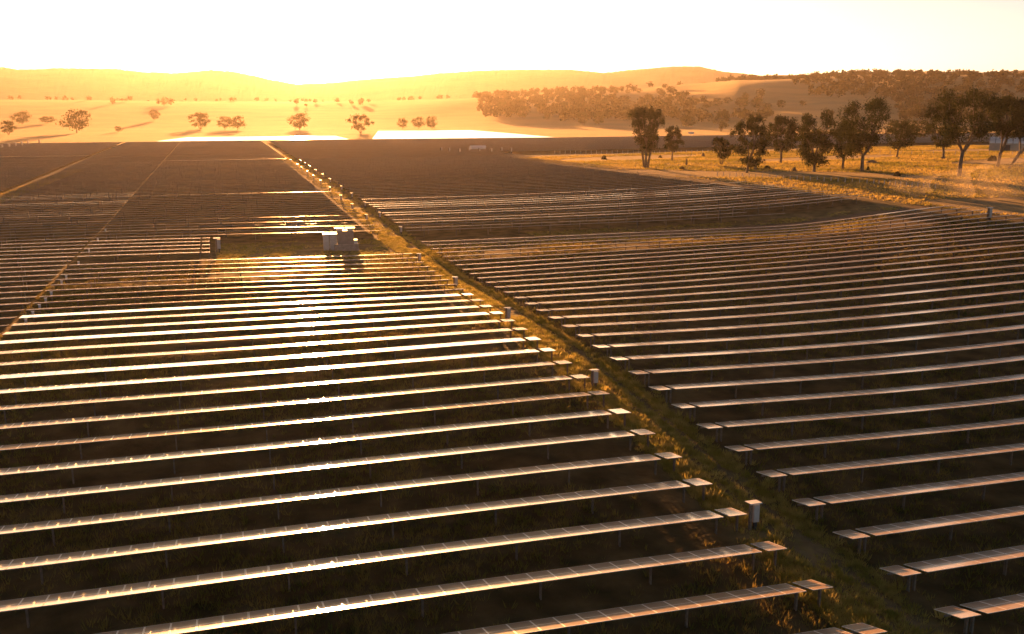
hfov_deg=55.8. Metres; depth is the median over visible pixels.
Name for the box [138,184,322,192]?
solar row
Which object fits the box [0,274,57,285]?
solar row
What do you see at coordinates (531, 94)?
tree
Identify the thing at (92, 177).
solar row
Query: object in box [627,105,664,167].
gum tree
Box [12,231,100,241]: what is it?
solar row
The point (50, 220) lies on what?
solar row
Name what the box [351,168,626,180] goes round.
solar row
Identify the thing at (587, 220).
solar row
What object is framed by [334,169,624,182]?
solar row
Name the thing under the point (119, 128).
tree
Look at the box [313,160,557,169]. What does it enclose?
solar row
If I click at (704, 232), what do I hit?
solar row
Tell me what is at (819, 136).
gum tree
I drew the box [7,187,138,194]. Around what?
solar row
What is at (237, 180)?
solar row
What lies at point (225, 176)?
solar row
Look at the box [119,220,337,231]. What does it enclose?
solar row
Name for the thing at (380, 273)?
solar row
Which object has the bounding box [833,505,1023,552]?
solar row
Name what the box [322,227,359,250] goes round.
inverter station
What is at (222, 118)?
tree
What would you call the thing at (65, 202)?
solar row
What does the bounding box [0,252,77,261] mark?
solar row
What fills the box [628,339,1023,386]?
solar row
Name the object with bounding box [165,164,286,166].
solar row
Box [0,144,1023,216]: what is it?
meadow grass
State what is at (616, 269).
solar row
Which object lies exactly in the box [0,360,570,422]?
solar row
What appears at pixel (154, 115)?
tree
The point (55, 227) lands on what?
solar row
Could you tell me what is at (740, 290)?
solar row
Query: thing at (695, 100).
tree
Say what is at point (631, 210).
solar row
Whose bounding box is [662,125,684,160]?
gum tree
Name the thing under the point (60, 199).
solar row
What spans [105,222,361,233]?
solar row
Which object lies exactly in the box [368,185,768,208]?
solar row
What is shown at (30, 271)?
solar row
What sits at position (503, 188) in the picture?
solar row
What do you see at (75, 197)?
solar row
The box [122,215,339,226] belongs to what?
solar row
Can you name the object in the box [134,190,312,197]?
solar row
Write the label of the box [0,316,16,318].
solar row
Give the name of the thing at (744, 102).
tree
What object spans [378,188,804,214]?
solar row
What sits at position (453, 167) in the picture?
solar row
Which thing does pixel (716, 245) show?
solar row
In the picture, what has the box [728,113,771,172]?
gum tree
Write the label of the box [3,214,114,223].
solar row
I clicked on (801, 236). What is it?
solar row
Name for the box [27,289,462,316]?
solar row
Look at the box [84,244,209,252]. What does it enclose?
solar row
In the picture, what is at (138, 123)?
ground
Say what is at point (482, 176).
solar row
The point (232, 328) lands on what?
solar row
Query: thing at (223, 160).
solar row
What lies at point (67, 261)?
solar row
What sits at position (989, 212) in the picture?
combiner cabinet
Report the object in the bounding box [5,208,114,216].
solar row
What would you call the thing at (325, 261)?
solar row
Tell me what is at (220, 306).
solar row
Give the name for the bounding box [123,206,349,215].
solar row
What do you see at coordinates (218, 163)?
solar row
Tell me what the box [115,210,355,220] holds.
solar row
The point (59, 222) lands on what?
solar row
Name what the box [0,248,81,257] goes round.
solar row
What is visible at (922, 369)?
solar row
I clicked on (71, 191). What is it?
solar row
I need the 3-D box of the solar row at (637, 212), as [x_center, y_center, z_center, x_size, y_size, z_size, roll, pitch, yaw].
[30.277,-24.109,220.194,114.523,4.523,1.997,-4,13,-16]
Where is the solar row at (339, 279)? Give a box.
[46,275,442,298]
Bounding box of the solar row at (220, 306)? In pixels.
[19,293,472,325]
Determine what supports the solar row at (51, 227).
on the ground at (138, 123)
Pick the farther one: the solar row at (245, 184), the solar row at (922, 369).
the solar row at (245, 184)
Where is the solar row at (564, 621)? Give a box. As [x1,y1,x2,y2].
[444,580,832,633]
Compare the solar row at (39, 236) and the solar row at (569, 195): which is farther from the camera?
the solar row at (569, 195)
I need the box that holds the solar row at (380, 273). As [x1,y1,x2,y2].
[52,271,433,291]
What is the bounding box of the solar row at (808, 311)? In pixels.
[562,289,1023,337]
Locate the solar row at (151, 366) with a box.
[0,337,541,386]
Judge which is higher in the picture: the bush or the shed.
the shed
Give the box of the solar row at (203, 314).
[11,299,482,333]
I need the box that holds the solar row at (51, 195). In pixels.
[5,193,117,199]
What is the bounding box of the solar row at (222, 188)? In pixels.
[149,186,306,192]
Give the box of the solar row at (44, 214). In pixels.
[3,212,111,220]
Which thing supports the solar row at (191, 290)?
on the ground at (138, 123)
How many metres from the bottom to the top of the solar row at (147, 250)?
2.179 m
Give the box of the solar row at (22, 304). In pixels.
[0,302,30,314]
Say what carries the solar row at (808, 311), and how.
on the ground at (138, 123)
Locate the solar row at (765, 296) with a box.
[536,272,1023,320]
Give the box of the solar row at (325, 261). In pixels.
[66,257,417,276]
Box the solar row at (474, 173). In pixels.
[340,167,623,180]
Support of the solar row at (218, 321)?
on the ground at (138, 123)
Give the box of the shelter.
[469,145,485,148]
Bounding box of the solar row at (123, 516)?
[0,452,680,545]
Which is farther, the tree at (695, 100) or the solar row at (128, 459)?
the tree at (695, 100)
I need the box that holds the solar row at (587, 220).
[408,212,742,233]
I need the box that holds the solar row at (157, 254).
[77,252,209,260]
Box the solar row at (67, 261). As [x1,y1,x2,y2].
[0,260,70,270]
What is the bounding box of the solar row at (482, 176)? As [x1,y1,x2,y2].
[343,169,641,182]
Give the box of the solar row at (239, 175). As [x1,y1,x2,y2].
[152,170,302,175]
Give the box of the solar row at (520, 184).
[357,176,688,191]
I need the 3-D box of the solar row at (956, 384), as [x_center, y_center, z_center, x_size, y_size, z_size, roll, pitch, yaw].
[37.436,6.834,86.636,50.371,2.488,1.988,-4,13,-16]
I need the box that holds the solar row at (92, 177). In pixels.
[43,176,144,181]
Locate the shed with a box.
[989,136,1023,150]
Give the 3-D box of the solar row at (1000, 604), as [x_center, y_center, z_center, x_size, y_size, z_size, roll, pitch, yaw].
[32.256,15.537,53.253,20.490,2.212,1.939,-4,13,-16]
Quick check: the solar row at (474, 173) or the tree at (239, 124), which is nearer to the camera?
the solar row at (474, 173)
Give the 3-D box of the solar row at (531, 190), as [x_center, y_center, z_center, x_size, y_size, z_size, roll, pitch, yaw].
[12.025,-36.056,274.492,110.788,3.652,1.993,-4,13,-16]
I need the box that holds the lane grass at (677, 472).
[215,154,945,633]
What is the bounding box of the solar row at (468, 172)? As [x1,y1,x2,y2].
[326,167,608,179]
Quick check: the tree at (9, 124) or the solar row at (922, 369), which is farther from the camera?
the tree at (9, 124)
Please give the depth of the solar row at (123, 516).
62.52 m
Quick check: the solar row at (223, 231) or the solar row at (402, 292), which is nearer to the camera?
the solar row at (402, 292)
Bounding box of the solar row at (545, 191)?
[358,180,738,198]
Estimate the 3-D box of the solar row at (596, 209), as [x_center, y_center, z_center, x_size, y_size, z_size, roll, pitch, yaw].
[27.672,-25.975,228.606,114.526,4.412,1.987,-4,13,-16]
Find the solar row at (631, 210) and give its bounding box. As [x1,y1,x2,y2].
[396,193,851,224]
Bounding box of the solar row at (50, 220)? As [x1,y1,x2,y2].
[8,219,92,228]
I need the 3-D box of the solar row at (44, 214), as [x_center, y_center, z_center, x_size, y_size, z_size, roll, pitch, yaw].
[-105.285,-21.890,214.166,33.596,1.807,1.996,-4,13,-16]
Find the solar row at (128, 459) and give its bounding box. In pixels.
[0,408,630,483]
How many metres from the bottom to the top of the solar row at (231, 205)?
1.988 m
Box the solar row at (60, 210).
[5,206,122,214]
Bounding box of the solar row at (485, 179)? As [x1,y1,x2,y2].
[338,172,650,186]
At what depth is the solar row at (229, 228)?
191.45 m
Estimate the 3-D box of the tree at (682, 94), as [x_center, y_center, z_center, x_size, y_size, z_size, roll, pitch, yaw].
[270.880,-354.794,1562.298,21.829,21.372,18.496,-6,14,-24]
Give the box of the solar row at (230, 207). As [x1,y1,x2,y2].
[135,204,347,215]
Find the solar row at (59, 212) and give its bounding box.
[4,210,111,215]
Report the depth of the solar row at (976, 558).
55.59 m
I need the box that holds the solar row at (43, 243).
[0,241,86,249]
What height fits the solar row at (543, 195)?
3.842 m
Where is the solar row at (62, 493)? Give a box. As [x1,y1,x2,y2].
[0,429,654,512]
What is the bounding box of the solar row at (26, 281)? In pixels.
[0,279,53,290]
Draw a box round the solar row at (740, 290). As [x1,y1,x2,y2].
[525,264,1023,313]
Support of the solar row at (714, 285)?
on the ground at (138, 123)
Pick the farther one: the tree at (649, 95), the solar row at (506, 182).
the tree at (649, 95)
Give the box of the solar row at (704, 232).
[426,207,969,249]
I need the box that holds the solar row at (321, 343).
[0,327,527,371]
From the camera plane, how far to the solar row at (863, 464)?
69.77 m
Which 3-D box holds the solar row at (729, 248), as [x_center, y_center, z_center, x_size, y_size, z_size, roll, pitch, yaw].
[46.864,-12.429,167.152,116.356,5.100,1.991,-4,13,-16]
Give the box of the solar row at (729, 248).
[455,222,1023,272]
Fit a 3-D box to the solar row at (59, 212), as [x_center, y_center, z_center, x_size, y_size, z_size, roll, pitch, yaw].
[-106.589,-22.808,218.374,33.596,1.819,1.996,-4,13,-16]
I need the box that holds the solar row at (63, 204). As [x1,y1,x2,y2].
[10,203,100,210]
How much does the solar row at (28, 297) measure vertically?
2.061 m
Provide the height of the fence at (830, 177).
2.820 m
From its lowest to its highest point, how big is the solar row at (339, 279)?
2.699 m
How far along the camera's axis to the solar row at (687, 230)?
191.10 m
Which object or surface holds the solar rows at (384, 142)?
on the ground at (138, 123)
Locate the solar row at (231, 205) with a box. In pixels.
[140,202,345,210]
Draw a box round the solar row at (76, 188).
[15,184,132,190]
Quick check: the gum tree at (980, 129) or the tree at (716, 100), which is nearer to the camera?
the gum tree at (980, 129)
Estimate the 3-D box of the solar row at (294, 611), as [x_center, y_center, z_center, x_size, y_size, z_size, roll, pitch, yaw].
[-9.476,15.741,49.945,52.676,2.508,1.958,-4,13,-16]
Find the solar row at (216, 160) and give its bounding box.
[166,159,269,161]
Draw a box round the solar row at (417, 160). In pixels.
[316,157,528,164]
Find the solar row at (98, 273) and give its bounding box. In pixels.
[61,262,421,281]
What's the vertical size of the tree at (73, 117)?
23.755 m
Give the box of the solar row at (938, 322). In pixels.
[592,311,1023,356]
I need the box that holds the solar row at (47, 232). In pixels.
[9,229,85,238]
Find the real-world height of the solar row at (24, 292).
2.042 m
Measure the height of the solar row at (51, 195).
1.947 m
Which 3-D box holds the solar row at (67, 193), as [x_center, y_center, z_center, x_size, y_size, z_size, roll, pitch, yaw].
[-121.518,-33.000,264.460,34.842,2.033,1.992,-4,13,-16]
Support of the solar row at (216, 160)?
on the ground at (138, 123)
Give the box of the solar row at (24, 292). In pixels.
[0,290,42,301]
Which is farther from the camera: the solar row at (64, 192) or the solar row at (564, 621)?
the solar row at (64, 192)
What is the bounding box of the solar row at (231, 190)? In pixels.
[139,188,327,196]
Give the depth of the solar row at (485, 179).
310.24 m
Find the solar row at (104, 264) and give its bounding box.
[71,253,411,270]
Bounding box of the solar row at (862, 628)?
[797,623,886,633]
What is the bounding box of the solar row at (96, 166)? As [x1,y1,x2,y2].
[67,165,149,168]
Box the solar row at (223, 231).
[98,227,377,239]
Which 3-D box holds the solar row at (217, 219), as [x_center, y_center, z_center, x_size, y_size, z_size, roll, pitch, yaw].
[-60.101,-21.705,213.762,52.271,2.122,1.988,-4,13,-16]
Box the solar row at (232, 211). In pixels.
[132,208,352,218]
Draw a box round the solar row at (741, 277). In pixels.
[504,250,1023,301]
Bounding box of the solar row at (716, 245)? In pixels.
[449,218,1023,267]
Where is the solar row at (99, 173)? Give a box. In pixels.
[48,172,141,175]
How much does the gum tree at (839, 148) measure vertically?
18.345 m
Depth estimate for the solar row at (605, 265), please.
155.04 m
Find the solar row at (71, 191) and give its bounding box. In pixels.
[7,189,121,196]
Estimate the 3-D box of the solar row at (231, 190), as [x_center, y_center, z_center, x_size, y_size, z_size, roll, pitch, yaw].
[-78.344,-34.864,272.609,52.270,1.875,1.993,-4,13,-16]
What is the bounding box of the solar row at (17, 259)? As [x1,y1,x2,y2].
[0,256,73,266]
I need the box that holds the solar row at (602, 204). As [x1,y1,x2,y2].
[382,189,819,217]
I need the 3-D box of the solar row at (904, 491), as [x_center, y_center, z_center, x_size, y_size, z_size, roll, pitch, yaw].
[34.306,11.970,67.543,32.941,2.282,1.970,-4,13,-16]
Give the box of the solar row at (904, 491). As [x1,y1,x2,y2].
[792,472,1023,520]
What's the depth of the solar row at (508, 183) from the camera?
293.26 m
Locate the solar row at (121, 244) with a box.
[88,241,209,250]
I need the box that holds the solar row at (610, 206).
[396,191,822,219]
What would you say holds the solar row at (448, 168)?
on the ground at (138, 123)
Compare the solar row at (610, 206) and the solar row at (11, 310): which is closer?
the solar row at (11, 310)
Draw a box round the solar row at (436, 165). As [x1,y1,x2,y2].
[333,161,565,170]
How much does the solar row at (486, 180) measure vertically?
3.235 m
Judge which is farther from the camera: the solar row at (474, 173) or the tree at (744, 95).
the tree at (744, 95)
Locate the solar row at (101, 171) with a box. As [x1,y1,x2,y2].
[51,170,154,174]
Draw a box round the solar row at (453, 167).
[336,163,584,173]
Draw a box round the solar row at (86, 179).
[36,178,137,183]
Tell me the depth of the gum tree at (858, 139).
321.66 m
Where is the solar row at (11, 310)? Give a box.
[0,309,23,312]
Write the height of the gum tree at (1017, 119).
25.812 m
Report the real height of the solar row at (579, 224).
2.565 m
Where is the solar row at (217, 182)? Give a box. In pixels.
[156,180,310,185]
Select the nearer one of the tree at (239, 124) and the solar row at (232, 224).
the solar row at (232, 224)
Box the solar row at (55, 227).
[0,226,94,234]
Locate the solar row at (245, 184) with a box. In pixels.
[153,182,318,187]
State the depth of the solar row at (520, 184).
289.10 m
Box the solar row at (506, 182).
[351,174,678,189]
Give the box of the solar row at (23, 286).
[0,284,48,295]
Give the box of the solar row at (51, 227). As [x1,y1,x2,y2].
[10,223,107,232]
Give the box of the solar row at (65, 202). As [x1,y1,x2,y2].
[0,201,112,207]
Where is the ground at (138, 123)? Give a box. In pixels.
[0,75,1023,633]
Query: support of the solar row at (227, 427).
on the ground at (138, 123)
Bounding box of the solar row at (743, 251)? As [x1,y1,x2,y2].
[464,226,1023,277]
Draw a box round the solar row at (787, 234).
[438,212,998,259]
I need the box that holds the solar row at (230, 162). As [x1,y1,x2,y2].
[162,160,274,164]
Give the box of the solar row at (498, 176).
[349,170,646,184]
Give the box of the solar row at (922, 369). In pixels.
[649,355,1023,402]
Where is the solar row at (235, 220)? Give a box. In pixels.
[108,217,358,227]
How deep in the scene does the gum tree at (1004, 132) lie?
341.42 m
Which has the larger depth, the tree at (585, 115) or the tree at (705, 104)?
the tree at (705, 104)
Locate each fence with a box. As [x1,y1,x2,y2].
[570,150,1017,154]
[717,172,935,187]
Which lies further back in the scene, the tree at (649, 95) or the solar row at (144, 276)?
the tree at (649, 95)
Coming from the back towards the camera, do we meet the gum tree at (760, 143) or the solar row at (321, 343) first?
the gum tree at (760, 143)
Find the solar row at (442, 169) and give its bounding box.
[325,164,595,175]
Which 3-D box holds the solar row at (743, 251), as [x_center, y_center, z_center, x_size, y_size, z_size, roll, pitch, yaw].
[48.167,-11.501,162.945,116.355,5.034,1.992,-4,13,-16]
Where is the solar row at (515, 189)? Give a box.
[363,178,721,198]
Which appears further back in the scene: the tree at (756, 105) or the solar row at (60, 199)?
the tree at (756, 105)
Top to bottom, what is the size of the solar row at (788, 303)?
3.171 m
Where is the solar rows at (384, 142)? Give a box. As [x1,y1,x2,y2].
[0,130,1000,163]
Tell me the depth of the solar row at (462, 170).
347.42 m
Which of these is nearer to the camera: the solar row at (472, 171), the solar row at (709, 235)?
the solar row at (709, 235)
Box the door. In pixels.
[1004,145,1009,150]
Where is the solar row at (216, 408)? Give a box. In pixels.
[0,374,589,436]
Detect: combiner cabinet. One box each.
[213,238,220,252]
[452,276,457,286]
[503,307,510,318]
[589,369,598,386]
[745,500,761,529]
[985,207,993,220]
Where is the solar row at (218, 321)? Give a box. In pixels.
[2,305,492,336]
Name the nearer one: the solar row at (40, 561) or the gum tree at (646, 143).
the solar row at (40, 561)
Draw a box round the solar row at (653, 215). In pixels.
[414,196,870,230]
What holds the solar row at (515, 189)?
on the ground at (138, 123)
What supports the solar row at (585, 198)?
on the ground at (138, 123)
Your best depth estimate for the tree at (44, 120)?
1154.18 m
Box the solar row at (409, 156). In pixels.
[299,154,517,159]
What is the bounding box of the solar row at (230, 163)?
[171,162,290,165]
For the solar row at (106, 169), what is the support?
on the ground at (138, 123)
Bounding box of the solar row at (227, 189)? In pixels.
[136,187,317,194]
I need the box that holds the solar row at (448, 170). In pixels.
[323,165,596,175]
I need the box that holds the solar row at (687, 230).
[421,205,953,247]
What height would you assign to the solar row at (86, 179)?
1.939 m
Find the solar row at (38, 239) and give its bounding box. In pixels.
[1,238,77,247]
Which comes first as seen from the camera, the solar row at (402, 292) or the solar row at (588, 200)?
the solar row at (402, 292)
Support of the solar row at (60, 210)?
on the ground at (138, 123)
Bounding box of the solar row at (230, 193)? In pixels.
[147,191,324,198]
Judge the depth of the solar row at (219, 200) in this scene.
246.59 m
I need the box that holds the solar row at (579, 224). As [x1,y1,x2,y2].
[408,213,780,236]
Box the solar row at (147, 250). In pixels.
[80,248,209,258]
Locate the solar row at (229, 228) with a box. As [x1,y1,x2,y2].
[101,225,355,237]
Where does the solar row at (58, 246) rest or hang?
on the ground at (138, 123)
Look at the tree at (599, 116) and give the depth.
1141.22 m
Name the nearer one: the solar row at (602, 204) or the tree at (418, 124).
the solar row at (602, 204)
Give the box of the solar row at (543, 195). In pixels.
[371,182,757,204]
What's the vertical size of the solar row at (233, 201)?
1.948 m
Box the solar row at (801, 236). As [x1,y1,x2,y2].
[444,214,1019,263]
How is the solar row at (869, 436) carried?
on the ground at (138, 123)
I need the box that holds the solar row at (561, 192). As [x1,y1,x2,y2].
[372,181,745,203]
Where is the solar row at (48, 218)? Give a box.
[3,216,113,225]
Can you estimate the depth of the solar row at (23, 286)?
129.21 m
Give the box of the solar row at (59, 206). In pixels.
[12,204,124,213]
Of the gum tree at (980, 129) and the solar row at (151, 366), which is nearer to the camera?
the solar row at (151, 366)
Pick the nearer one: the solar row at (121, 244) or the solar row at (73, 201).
the solar row at (121, 244)
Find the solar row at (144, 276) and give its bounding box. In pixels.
[56,266,429,285]
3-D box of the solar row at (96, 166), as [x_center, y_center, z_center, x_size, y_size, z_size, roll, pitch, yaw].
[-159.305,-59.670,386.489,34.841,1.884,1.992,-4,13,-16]
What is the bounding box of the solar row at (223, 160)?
[170,159,287,162]
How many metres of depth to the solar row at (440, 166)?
372.44 m
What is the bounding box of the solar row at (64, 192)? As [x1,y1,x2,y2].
[12,190,125,198]
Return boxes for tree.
[0,120,16,134]
[9,110,31,123]
[39,116,55,122]
[59,109,91,132]
[114,126,122,130]
[148,110,161,119]
[188,112,210,128]
[217,116,234,128]
[228,115,246,129]
[287,111,309,129]
[345,113,374,132]
[397,117,407,128]
[411,116,425,128]
[425,115,437,128]
[513,106,530,116]
[526,90,537,96]
[543,113,549,119]
[577,112,588,123]
[592,112,604,124]
[598,86,607,93]
[599,99,609,108]
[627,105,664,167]
[644,94,653,103]
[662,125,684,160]
[674,91,684,102]
[680,115,697,126]
[688,96,699,105]
[702,100,712,107]
[710,98,722,107]
[711,136,733,163]
[712,111,729,130]
[724,97,732,104]
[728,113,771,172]
[735,97,749,107]
[741,91,749,98]
[749,98,764,107]
[764,114,800,162]
[777,100,785,106]
[795,109,838,171]
[832,93,898,171]
[832,120,854,168]
[882,119,919,156]
[888,118,910,133]
[907,119,931,137]
[917,83,1017,176]
[924,113,963,155]
[984,94,1023,166]
[1006,97,1023,168]
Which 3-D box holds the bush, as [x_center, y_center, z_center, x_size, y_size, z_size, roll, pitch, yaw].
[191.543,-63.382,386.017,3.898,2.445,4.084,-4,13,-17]
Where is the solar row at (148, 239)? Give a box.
[90,238,209,246]
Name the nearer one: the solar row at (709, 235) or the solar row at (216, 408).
the solar row at (216, 408)
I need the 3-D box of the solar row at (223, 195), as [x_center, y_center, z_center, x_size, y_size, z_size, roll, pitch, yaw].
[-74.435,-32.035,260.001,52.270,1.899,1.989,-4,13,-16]
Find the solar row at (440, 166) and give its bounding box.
[318,162,575,172]
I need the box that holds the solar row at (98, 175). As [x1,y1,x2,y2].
[53,174,150,178]
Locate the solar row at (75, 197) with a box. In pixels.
[9,196,117,203]
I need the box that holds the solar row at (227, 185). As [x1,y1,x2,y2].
[140,183,320,191]
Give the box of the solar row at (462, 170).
[325,165,606,177]
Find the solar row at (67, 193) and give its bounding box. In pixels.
[0,191,135,198]
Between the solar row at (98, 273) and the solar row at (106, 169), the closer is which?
the solar row at (98, 273)
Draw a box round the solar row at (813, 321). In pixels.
[576,300,1023,347]
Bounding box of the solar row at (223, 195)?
[131,193,309,198]
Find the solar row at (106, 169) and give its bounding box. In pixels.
[58,168,155,170]
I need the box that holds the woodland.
[8,68,1023,121]
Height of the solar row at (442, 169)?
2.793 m
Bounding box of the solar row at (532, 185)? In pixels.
[360,177,694,195]
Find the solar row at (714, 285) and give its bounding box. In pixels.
[514,257,1023,307]
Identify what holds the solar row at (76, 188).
on the ground at (138, 123)
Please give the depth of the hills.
5043.84 m
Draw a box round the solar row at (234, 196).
[142,194,328,203]
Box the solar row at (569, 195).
[368,184,756,205]
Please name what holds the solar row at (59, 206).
on the ground at (138, 123)
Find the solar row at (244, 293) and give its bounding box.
[35,284,454,309]
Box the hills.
[0,66,1023,101]
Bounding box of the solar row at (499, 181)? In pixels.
[350,173,673,189]
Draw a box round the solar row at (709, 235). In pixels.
[431,210,981,254]
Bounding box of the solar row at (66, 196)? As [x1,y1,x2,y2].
[0,194,132,202]
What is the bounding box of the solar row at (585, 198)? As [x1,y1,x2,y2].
[373,186,780,211]
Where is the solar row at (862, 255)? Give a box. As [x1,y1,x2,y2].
[487,239,1023,291]
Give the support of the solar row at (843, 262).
on the ground at (138, 123)
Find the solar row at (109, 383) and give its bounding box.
[0,348,555,404]
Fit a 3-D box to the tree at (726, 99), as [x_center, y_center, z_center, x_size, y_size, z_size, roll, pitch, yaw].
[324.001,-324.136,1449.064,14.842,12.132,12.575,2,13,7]
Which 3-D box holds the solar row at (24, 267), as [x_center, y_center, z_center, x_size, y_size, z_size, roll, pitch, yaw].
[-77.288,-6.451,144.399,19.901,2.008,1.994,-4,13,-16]
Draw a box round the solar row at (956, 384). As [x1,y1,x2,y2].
[671,374,1023,420]
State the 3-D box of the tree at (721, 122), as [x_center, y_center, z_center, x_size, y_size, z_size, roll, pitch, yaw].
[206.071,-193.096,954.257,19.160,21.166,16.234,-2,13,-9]
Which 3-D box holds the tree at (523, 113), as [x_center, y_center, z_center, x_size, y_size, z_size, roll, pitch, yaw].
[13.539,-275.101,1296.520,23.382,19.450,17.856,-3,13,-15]
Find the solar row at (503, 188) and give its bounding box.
[359,178,699,195]
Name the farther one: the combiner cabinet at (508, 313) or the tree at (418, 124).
the tree at (418, 124)
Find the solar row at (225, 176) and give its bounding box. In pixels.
[153,174,308,181]
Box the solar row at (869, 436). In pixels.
[725,418,1023,465]
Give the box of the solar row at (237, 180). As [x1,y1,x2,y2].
[150,178,306,185]
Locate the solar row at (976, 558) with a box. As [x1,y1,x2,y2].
[879,545,1023,591]
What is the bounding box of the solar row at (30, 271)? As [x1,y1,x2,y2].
[0,269,62,280]
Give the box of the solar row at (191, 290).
[40,279,448,304]
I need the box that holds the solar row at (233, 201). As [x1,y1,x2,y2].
[125,199,333,208]
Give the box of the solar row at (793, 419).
[697,394,1023,441]
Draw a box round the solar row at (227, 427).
[0,391,609,458]
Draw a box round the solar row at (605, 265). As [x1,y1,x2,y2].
[470,230,1023,281]
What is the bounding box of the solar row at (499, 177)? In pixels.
[366,171,647,184]
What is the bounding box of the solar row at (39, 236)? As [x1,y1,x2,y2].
[5,234,97,243]
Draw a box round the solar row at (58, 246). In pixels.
[0,245,83,252]
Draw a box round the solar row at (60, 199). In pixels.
[0,197,129,206]
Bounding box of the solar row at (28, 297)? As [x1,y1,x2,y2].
[0,296,36,307]
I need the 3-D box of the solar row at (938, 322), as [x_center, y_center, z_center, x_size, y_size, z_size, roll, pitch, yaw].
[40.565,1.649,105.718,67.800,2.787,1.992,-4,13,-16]
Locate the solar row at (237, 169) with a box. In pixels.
[178,168,293,172]
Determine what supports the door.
in the shed
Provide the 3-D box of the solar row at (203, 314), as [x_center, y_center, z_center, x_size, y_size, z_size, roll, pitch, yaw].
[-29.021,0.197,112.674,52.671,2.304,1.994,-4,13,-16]
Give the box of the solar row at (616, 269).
[477,235,1023,285]
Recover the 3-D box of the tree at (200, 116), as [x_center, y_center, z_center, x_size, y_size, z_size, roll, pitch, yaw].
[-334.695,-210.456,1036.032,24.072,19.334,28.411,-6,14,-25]
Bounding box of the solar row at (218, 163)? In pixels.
[189,162,267,163]
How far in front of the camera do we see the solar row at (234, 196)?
254.76 m
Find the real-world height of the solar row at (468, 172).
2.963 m
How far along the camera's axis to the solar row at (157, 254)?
158.42 m
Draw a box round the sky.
[0,0,1023,83]
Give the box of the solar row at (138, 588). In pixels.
[0,508,746,627]
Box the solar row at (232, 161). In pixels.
[173,160,289,165]
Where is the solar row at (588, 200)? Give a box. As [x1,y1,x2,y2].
[377,187,792,213]
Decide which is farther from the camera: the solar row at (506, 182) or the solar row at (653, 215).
the solar row at (506, 182)
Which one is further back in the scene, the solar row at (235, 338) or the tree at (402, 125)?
the tree at (402, 125)
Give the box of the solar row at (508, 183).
[346,175,683,190]
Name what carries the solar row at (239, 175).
on the ground at (138, 123)
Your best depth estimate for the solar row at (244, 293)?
124.48 m
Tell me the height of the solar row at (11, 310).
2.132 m
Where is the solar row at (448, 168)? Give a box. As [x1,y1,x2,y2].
[329,164,581,171]
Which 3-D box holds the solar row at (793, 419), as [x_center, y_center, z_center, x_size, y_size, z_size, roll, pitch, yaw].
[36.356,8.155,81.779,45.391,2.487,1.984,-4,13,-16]
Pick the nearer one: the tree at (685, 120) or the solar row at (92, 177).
the solar row at (92, 177)
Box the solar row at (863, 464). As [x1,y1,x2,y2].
[757,443,1023,491]
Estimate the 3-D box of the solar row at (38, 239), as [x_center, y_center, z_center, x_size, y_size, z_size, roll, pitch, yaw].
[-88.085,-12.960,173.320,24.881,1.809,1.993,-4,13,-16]
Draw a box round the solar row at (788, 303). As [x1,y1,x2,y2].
[549,280,1023,328]
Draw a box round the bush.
[987,155,996,160]
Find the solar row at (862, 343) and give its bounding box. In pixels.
[609,324,1023,371]
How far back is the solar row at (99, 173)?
344.26 m
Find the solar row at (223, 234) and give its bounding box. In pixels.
[99,230,381,243]
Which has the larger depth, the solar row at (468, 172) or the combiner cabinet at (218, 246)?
the solar row at (468, 172)
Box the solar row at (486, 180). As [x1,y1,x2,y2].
[342,172,668,187]
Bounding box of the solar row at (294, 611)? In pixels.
[97,541,786,633]
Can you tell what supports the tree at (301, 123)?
on the ground at (138, 123)
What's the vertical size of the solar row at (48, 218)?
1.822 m
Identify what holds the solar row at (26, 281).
on the ground at (138, 123)
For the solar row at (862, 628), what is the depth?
48.68 m
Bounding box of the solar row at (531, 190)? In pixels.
[365,179,730,200]
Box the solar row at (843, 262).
[494,244,1023,296]
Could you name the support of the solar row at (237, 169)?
on the ground at (138, 123)
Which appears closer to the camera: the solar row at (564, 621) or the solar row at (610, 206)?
the solar row at (564, 621)
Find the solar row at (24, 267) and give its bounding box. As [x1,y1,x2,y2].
[0,265,65,274]
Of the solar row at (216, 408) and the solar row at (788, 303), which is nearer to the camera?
the solar row at (216, 408)
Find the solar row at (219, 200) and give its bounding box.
[126,197,338,206]
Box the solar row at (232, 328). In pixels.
[0,311,503,347]
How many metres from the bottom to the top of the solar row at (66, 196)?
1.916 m
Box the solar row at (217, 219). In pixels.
[113,212,358,223]
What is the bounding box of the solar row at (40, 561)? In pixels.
[0,478,711,583]
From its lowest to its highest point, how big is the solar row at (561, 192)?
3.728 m
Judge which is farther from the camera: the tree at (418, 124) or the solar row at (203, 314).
the tree at (418, 124)
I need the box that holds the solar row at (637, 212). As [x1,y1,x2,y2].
[396,195,856,226]
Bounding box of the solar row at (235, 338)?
[0,319,514,363]
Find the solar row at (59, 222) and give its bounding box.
[0,221,100,229]
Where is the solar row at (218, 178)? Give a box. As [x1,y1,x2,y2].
[155,176,310,180]
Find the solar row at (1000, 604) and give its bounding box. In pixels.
[934,593,1023,633]
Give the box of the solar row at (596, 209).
[388,192,834,221]
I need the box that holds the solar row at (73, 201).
[11,199,125,205]
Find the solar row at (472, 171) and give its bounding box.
[327,166,610,176]
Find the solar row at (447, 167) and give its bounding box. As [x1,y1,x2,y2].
[323,162,559,171]
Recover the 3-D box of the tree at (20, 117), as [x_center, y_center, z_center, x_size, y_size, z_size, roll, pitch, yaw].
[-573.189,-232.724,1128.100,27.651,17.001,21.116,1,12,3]
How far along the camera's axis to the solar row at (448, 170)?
351.81 m

